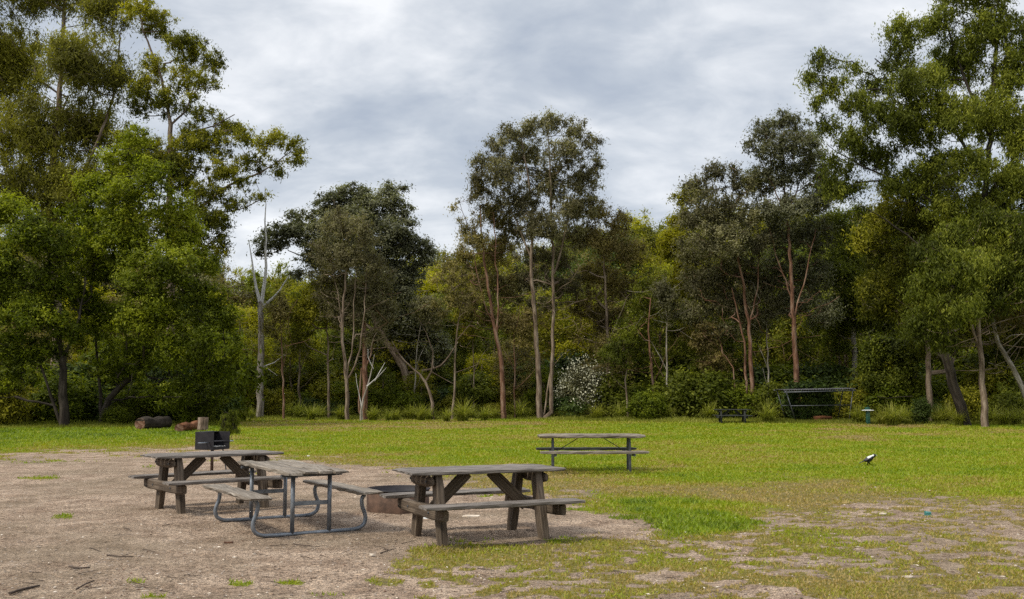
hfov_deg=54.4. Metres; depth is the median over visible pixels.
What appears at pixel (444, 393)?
bush
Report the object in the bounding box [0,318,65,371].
forest tree
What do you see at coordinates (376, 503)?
fire ring
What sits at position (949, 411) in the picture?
grass tussock
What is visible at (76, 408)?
bush
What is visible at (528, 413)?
grass tussock
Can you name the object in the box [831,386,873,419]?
bush
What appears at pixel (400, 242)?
broadleaf tree
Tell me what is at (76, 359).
forest tree
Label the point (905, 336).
thin gum
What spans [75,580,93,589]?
twig
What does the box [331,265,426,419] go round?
gum tree
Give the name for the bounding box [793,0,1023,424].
gum tree
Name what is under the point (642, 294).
gum tree
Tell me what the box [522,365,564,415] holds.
bush
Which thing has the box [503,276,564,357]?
forest tree
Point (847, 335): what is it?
thin gum
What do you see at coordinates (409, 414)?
grass tussock
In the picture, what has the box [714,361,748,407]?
bush
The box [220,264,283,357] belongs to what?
forest tree
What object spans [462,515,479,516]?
bark slab
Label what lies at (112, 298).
forest tree
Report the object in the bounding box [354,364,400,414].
bush
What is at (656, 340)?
forest tree
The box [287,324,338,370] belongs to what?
forest tree
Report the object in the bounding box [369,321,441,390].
forest tree
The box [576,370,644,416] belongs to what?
bush
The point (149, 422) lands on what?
fallen log
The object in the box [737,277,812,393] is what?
thin gum
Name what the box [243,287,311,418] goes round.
thin gum
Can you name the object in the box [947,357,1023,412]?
bush
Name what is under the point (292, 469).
picnic table
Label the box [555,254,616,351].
forest tree
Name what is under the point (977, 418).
grass tussock
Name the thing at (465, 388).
bush
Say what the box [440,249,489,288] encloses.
forest tree
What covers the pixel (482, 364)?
bush
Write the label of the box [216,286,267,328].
forest tree
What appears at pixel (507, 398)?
bush
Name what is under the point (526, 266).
forest tree
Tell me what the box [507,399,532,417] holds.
grass tussock
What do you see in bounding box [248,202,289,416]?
dead tree
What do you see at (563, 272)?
forest tree
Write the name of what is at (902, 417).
grass tussock
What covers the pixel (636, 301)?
forest tree
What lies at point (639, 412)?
bush
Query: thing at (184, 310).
forest tree
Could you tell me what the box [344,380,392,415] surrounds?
bush
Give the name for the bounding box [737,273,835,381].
forest tree
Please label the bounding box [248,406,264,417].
grass tussock
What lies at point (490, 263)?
forest tree
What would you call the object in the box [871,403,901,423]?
grass tussock
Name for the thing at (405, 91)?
sky
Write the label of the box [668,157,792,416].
gum tree
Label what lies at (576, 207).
gum tree
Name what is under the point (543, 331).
forest tree
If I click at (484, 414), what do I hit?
grass tussock
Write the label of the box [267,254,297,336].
forest tree
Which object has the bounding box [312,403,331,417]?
grass tussock
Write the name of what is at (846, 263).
gum tree
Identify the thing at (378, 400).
bush
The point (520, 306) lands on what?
forest tree
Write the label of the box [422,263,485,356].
forest tree
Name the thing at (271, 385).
bush
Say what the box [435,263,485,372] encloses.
forest tree
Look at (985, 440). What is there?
lawn grass
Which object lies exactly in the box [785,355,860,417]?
bush
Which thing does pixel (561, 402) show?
bush
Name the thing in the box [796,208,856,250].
forest tree
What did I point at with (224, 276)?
forest tree
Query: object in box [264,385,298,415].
bush
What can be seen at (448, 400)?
bush
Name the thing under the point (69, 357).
forest tree
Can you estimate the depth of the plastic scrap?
13.20 m
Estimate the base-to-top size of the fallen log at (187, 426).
0.462 m
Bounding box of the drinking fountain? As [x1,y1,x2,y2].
[862,407,873,423]
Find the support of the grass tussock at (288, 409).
on the ground at (111, 524)
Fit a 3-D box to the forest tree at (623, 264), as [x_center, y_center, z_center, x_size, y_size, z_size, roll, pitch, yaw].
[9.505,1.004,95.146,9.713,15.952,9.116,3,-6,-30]
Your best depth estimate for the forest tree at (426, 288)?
94.87 m
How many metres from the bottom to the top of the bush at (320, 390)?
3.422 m
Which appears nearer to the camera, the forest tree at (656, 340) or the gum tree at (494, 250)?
the gum tree at (494, 250)
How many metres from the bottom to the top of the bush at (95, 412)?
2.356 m
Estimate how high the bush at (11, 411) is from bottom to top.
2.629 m
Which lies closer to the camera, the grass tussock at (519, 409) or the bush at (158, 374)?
the bush at (158, 374)
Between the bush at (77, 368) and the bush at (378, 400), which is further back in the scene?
the bush at (378, 400)
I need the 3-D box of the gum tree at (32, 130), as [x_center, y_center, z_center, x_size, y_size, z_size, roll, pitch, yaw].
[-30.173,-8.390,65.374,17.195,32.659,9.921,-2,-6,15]
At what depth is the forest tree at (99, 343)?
70.06 m
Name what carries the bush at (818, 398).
on the ground at (111, 524)
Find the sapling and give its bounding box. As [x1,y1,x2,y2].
[217,408,243,436]
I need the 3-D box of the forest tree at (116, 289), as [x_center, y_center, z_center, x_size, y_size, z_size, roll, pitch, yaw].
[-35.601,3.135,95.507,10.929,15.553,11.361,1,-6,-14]
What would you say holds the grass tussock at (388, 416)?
on the ground at (111, 524)
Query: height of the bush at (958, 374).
6.647 m
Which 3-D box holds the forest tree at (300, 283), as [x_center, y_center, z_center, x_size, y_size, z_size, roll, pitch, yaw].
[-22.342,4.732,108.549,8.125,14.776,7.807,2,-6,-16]
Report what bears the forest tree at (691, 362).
on the ground at (111, 524)
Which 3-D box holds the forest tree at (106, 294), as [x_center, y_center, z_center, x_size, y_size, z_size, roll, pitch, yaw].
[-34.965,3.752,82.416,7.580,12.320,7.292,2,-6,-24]
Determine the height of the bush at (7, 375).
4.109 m
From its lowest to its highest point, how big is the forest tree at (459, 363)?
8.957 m
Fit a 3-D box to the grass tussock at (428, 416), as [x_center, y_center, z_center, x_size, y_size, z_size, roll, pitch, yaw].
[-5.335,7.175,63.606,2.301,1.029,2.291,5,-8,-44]
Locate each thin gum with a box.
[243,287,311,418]
[284,284,338,405]
[394,290,452,407]
[448,303,503,409]
[477,304,549,417]
[576,311,646,416]
[626,276,700,408]
[674,309,738,370]
[675,320,740,377]
[698,313,760,365]
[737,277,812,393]
[788,308,851,364]
[893,317,937,368]
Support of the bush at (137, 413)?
on the ground at (111, 524)
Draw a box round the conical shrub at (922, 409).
[908,397,931,423]
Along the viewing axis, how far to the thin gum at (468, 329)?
67.21 m
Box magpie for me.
[859,454,876,464]
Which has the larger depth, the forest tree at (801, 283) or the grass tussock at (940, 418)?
the forest tree at (801, 283)
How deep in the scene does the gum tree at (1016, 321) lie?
49.86 m
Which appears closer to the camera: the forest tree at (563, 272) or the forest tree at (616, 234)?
the forest tree at (563, 272)
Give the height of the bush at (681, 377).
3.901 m
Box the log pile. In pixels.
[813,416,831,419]
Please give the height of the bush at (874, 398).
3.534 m
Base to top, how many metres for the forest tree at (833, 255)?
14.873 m
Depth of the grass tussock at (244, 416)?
59.79 m
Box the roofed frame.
[774,388,856,419]
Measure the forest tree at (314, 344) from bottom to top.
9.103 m
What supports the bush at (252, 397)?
on the ground at (111, 524)
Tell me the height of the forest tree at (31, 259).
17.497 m
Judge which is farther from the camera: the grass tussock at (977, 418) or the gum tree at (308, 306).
the gum tree at (308, 306)
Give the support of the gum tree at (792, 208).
on the ground at (111, 524)
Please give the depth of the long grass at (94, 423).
56.56 m
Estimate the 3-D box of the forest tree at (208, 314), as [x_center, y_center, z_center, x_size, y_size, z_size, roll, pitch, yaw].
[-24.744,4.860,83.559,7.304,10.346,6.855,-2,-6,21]
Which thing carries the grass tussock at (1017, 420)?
on the ground at (111, 524)
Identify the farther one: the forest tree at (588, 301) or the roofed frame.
the forest tree at (588, 301)
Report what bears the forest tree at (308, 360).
on the ground at (111, 524)
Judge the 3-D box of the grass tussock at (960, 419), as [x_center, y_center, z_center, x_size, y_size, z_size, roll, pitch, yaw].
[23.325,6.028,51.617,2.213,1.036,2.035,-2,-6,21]
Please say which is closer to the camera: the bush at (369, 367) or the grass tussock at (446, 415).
the grass tussock at (446, 415)
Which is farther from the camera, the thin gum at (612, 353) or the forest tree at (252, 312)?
the forest tree at (252, 312)
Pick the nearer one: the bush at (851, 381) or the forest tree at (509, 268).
the bush at (851, 381)
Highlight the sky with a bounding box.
[0,0,1023,283]
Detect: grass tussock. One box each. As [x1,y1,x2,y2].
[237,408,252,420]
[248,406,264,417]
[270,399,295,415]
[285,399,308,416]
[299,403,328,419]
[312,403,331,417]
[324,404,353,419]
[356,403,383,420]
[381,408,395,420]
[389,407,402,420]
[398,401,423,418]
[403,402,435,419]
[423,406,437,419]
[436,404,453,421]
[448,396,479,420]
[466,405,479,417]
[477,405,492,420]
[486,405,506,418]
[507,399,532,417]
[523,405,534,416]
[554,408,571,416]
[583,403,605,418]
[602,401,626,417]
[659,404,678,417]
[691,400,723,418]
[749,399,790,421]
[832,401,875,422]
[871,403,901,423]
[876,402,911,425]
[893,405,918,424]
[902,402,914,418]
[928,405,948,421]
[929,400,970,421]
[944,408,978,425]
[969,408,988,421]
[971,402,1001,423]
[988,405,1021,424]
[997,405,1023,423]
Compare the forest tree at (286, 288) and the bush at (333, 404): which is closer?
the bush at (333, 404)
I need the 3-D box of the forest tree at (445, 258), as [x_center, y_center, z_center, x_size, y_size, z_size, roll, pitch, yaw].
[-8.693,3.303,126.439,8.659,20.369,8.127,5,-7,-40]
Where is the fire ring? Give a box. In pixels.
[366,485,429,513]
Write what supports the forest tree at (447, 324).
on the ground at (111, 524)
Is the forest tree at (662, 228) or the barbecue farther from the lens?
the forest tree at (662, 228)
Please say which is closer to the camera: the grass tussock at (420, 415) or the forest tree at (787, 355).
the grass tussock at (420, 415)
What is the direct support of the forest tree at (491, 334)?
on the ground at (111, 524)
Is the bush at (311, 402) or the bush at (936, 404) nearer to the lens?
the bush at (936, 404)
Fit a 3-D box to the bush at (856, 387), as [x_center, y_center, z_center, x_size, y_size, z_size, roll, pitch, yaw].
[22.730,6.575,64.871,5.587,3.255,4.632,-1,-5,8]
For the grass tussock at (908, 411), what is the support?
on the ground at (111, 524)
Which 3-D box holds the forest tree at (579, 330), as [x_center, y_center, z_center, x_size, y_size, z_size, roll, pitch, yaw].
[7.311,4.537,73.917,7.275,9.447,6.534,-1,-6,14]
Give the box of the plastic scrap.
[924,511,930,515]
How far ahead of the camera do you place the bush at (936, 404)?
55.71 m
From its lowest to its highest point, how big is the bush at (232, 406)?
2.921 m
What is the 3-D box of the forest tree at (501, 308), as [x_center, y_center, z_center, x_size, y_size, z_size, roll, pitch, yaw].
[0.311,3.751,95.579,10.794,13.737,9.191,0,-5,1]
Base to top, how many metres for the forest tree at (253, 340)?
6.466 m
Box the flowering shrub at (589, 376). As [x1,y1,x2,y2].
[553,351,611,416]
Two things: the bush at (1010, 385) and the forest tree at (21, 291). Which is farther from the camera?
the forest tree at (21, 291)
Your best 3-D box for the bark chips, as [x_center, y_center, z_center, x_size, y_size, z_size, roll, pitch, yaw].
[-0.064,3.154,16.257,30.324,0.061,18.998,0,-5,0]
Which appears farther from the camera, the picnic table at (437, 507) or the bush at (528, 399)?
the bush at (528, 399)
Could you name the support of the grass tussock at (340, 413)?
on the ground at (111, 524)
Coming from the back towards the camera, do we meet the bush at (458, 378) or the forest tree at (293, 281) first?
the forest tree at (293, 281)
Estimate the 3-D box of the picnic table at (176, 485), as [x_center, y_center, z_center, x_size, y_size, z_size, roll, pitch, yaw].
[-4.250,2.584,14.140,1.863,0.823,1.636,4,-7,-39]
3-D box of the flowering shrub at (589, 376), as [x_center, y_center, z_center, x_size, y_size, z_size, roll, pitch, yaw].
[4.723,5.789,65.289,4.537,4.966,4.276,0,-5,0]
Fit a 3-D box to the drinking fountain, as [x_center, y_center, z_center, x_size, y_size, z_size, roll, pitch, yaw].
[19.172,6.231,53.631,0.540,1.015,0.340,0,-5,0]
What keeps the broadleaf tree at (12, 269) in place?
on the ground at (111, 524)
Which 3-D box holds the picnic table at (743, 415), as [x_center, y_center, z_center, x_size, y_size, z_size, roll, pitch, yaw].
[12.291,6.538,55.605,2.015,0.829,1.636,0,-5,4]
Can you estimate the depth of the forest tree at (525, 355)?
68.93 m
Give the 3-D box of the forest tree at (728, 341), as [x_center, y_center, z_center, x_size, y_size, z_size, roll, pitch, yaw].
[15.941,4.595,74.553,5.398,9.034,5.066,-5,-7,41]
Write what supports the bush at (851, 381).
on the ground at (111, 524)
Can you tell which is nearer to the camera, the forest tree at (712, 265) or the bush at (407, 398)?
the bush at (407, 398)
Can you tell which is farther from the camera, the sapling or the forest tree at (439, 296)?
the forest tree at (439, 296)
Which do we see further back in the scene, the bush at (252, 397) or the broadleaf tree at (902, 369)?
the bush at (252, 397)
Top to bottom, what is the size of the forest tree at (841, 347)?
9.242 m
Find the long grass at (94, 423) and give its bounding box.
[0,413,1023,427]
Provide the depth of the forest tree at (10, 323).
73.36 m
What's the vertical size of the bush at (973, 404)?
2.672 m
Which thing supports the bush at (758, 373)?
on the ground at (111, 524)
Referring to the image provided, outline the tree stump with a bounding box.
[196,417,208,430]
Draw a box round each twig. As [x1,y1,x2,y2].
[8,585,39,594]
[69,566,89,569]
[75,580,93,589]
[106,553,133,556]
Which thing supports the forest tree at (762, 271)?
on the ground at (111, 524)
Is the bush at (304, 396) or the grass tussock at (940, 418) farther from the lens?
the bush at (304, 396)
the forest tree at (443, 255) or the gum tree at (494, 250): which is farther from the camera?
the forest tree at (443, 255)
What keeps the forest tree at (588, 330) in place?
on the ground at (111, 524)
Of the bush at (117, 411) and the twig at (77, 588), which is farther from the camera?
the bush at (117, 411)
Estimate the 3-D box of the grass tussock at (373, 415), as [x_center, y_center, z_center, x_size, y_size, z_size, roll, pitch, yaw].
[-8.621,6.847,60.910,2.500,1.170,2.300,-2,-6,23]
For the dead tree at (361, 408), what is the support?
on the ground at (111, 524)
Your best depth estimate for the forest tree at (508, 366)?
72.99 m
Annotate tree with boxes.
[0,0,164,366]
[0,185,106,425]
[0,228,23,260]
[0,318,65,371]
[2,290,23,346]
[5,261,67,348]
[15,253,46,289]
[22,289,87,371]
[28,330,81,371]
[33,306,102,371]
[48,353,89,370]
[50,118,251,422]
[64,280,120,356]
[69,336,100,363]
[84,332,112,356]
[90,289,157,350]
[95,274,124,337]
[103,267,177,339]
[105,0,311,333]
[120,301,183,378]
[153,316,217,341]
[160,288,206,332]
[174,265,266,362]
[187,292,245,369]
[188,306,257,356]
[205,264,240,346]
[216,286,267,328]
[218,304,275,361]
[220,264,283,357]
[222,265,267,334]
[233,270,287,376]
[237,337,256,411]
[239,336,277,378]
[243,312,300,375]
[243,328,273,366]
[244,269,299,336]
[246,178,457,392]
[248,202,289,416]
[264,317,325,384]
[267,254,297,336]
[267,333,323,402]
[273,281,327,368]
[278,273,308,285]
[279,269,351,417]
[279,276,335,355]
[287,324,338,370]
[295,356,329,397]
[299,205,399,419]
[303,295,342,378]
[312,323,358,373]
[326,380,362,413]
[329,327,374,380]
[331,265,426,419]
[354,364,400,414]
[356,354,385,419]
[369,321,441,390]
[392,254,487,419]
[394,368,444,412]
[407,259,458,288]
[414,264,453,371]
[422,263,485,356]
[423,286,488,375]
[427,244,461,268]
[428,250,468,366]
[432,295,473,384]
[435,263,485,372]
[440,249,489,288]
[443,178,540,418]
[447,317,491,377]
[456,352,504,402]
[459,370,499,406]
[461,105,611,417]
[462,284,533,374]
[468,288,511,400]
[472,236,516,343]
[480,270,562,361]
[482,257,522,314]
[487,338,549,413]
[489,347,526,391]
[491,287,569,380]
[500,250,522,272]
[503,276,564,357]
[504,287,589,370]
[505,239,540,266]
[510,262,550,303]
[518,244,574,347]
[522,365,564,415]
[531,276,589,360]
[537,249,595,351]
[540,230,588,260]
[549,300,605,373]
[555,194,654,402]
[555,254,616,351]
[557,284,617,360]
[566,302,647,363]
[571,226,603,285]
[575,330,636,416]
[580,231,648,354]
[581,228,646,272]
[589,221,637,265]
[601,298,669,371]
[609,207,657,250]
[609,287,704,383]
[610,282,671,362]
[613,232,676,346]
[617,263,709,408]
[622,221,676,282]
[628,315,683,366]
[629,257,685,356]
[641,229,679,266]
[652,183,713,348]
[653,218,678,232]
[659,301,735,360]
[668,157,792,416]
[678,348,728,399]
[687,246,737,294]
[697,276,781,369]
[702,337,757,373]
[707,307,743,369]
[727,252,805,356]
[730,287,806,368]
[731,324,778,370]
[735,106,850,418]
[736,211,764,289]
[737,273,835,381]
[758,314,829,368]
[777,246,827,360]
[783,308,849,377]
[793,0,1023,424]
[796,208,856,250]
[798,198,911,379]
[801,231,870,337]
[806,274,883,375]
[809,293,865,384]
[839,169,1023,420]
[849,328,936,413]
[857,317,907,354]
[858,340,893,364]
[894,200,1023,426]
[971,232,1023,397]
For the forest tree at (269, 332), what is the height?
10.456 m
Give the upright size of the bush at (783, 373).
5.245 m
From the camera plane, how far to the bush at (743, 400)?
61.17 m
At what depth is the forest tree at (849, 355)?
72.66 m
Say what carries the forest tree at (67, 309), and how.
on the ground at (111, 524)
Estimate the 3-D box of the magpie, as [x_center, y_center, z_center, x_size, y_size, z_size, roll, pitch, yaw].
[8.079,3.628,22.574,0.428,0.260,0.175,0,-5,0]
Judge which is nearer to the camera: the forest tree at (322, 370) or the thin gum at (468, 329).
the thin gum at (468, 329)
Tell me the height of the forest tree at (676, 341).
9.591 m
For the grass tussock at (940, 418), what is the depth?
54.15 m
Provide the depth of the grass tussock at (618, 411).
61.89 m
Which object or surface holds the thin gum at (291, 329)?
on the ground at (111, 524)
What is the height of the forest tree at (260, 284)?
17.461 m
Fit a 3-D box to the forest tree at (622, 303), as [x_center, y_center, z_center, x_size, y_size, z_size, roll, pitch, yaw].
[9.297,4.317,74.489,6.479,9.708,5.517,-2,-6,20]
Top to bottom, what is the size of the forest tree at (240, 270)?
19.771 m
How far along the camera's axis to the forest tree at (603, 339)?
65.33 m
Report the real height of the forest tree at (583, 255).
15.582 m
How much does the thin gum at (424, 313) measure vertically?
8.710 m
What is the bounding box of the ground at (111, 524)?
[0,369,1023,598]
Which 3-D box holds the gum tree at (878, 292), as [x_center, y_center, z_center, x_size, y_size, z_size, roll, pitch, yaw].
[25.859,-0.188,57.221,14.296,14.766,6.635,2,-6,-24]
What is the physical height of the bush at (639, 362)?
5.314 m
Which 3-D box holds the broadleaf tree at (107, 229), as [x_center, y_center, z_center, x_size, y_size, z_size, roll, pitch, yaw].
[-18.778,-1.460,50.632,11.099,16.081,6.295,0,-5,0]
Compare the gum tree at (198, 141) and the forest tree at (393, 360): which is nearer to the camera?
the gum tree at (198, 141)
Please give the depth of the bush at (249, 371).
58.26 m
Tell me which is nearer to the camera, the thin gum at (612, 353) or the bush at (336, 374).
the thin gum at (612, 353)
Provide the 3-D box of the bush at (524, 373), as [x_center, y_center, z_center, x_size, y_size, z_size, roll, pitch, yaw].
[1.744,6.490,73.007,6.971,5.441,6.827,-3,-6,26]
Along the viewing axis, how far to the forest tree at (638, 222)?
128.65 m
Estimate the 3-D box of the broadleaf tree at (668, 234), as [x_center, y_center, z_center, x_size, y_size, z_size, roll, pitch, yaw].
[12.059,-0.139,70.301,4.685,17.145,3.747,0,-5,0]
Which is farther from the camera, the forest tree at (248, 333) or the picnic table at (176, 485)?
the forest tree at (248, 333)
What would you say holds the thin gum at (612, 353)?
on the ground at (111, 524)
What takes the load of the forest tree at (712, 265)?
on the ground at (111, 524)
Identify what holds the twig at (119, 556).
on the ground at (111, 524)
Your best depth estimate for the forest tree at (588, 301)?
83.32 m
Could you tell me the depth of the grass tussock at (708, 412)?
59.57 m
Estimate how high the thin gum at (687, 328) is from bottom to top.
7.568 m
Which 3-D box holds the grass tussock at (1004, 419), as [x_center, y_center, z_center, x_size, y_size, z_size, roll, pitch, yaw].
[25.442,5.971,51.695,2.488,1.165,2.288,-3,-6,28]
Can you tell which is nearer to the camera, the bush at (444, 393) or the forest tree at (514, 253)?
the bush at (444, 393)
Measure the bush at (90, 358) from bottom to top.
7.303 m
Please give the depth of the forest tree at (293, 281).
127.16 m
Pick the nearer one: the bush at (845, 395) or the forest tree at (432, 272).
the bush at (845, 395)
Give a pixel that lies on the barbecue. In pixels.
(212, 440)
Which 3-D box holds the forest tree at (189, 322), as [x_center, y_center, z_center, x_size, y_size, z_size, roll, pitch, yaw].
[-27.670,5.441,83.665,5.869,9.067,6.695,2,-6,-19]
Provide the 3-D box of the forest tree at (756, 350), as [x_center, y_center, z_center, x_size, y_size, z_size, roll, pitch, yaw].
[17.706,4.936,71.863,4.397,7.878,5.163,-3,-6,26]
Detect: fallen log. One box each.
[135,416,171,429]
[174,420,197,431]
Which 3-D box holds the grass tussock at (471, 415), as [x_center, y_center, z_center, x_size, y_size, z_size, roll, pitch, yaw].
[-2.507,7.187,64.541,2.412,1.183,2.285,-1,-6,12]
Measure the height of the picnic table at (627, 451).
0.802 m
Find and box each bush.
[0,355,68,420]
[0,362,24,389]
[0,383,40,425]
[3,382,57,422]
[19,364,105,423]
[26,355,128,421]
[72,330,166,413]
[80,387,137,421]
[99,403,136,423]
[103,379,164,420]
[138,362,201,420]
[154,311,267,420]
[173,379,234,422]
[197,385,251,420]
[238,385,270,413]
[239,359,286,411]
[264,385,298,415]
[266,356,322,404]
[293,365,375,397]
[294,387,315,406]
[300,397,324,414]
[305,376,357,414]
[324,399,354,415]
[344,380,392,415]
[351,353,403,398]
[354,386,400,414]
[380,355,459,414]
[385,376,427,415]
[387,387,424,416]
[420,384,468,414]
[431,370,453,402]
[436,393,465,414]
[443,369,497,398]
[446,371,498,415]
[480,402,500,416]
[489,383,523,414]
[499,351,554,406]
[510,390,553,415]
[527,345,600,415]
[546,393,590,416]
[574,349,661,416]
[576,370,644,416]
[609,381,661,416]
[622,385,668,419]
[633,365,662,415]
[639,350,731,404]
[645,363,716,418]
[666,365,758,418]
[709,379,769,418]
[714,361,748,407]
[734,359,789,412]
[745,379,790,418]
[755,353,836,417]
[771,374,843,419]
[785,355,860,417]
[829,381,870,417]
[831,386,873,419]
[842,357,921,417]
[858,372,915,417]
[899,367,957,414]
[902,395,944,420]
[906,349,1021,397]
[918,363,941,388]
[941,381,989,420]
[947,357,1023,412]
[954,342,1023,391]
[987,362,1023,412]
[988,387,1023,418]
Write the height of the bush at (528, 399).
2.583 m
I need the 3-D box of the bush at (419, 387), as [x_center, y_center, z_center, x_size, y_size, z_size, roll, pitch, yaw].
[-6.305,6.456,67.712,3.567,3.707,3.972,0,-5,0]
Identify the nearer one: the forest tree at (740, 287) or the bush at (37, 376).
the bush at (37, 376)
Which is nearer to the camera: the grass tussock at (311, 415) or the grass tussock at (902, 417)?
the grass tussock at (902, 417)
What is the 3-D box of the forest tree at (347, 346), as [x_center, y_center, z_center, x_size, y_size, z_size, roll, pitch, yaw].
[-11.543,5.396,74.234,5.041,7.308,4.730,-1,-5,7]
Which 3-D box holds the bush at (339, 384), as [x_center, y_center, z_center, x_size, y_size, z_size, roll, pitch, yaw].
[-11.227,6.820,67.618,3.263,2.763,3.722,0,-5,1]
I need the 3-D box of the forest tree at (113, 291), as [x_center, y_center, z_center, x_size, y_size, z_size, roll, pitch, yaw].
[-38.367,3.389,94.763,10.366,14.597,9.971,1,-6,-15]
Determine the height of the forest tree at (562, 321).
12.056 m
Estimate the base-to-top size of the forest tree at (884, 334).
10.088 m
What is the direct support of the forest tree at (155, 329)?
on the ground at (111, 524)
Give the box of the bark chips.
[1,459,1015,598]
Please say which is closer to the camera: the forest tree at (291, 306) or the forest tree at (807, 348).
the forest tree at (807, 348)
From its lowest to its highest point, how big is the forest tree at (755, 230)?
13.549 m
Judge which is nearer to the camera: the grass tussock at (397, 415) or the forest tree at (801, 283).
the grass tussock at (397, 415)
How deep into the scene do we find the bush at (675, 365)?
65.89 m
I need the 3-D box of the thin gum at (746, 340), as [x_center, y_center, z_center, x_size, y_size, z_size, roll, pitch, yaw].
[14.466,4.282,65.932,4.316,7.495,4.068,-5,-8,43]
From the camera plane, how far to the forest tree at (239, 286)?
106.99 m
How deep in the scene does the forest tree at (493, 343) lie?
80.41 m
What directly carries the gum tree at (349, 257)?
on the ground at (111, 524)
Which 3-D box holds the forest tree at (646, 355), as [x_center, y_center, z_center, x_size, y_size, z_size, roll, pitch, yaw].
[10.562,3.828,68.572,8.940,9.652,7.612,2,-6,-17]
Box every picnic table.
[128,450,297,513]
[202,460,383,537]
[379,464,584,546]
[536,433,648,471]
[713,409,752,422]
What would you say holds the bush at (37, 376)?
on the ground at (111, 524)
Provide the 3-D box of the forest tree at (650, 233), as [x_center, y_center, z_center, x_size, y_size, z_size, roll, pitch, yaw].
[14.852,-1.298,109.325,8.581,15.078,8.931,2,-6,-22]
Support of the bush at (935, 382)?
on the ground at (111, 524)
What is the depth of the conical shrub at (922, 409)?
53.37 m
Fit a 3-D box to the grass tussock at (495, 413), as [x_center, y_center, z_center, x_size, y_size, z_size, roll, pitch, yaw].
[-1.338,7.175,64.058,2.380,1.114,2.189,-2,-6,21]
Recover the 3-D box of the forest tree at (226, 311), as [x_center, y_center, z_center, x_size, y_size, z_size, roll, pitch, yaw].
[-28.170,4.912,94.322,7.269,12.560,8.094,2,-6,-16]
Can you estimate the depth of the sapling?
34.88 m
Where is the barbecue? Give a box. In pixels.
[195,431,233,470]
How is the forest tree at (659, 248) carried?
on the ground at (111, 524)
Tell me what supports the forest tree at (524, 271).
on the ground at (111, 524)
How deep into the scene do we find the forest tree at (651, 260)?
93.85 m
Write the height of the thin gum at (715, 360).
6.540 m
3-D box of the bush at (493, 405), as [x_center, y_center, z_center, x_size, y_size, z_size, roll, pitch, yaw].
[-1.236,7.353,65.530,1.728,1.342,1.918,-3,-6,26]
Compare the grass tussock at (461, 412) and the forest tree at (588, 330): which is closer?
the grass tussock at (461, 412)
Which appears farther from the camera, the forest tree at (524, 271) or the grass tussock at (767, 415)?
the forest tree at (524, 271)
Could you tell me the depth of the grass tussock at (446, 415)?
58.92 m
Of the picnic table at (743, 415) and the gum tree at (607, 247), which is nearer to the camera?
the picnic table at (743, 415)
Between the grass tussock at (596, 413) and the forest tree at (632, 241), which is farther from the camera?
the forest tree at (632, 241)
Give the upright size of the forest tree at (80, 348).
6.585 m
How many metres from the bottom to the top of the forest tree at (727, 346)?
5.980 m
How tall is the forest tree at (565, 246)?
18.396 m
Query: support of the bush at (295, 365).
on the ground at (111, 524)
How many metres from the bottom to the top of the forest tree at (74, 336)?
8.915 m
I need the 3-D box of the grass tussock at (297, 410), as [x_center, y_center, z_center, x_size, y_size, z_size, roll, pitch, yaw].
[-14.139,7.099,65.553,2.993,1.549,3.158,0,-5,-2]
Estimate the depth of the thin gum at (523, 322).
64.68 m
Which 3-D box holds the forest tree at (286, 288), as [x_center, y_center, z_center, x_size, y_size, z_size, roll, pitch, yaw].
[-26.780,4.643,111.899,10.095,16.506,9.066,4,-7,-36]
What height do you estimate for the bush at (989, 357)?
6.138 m
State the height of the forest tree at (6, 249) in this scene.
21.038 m
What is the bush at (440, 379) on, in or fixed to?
on the ground at (111, 524)
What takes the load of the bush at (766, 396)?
on the ground at (111, 524)
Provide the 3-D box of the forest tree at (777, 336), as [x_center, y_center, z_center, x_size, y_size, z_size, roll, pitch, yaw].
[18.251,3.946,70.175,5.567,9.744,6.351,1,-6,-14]
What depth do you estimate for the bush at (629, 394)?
63.42 m
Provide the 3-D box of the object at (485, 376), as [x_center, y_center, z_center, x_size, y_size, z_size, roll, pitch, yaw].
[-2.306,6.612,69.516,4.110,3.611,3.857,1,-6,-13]
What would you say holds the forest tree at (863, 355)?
on the ground at (111, 524)
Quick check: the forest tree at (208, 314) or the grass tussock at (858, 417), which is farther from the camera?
the forest tree at (208, 314)
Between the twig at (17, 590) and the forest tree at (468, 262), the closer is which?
the twig at (17, 590)
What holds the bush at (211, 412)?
on the ground at (111, 524)
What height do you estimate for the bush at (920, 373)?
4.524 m
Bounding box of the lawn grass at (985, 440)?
[0,418,1023,598]
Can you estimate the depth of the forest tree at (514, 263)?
127.79 m
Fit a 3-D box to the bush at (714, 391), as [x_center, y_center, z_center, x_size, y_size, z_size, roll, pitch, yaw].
[12.338,5.945,62.735,5.278,3.869,5.739,-5,-7,40]
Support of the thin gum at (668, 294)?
on the ground at (111, 524)
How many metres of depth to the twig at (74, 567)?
9.16 m
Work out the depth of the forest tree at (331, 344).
79.42 m
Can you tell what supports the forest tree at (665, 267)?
on the ground at (111, 524)
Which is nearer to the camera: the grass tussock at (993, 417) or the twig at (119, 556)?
the twig at (119, 556)
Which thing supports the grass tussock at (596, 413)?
on the ground at (111, 524)

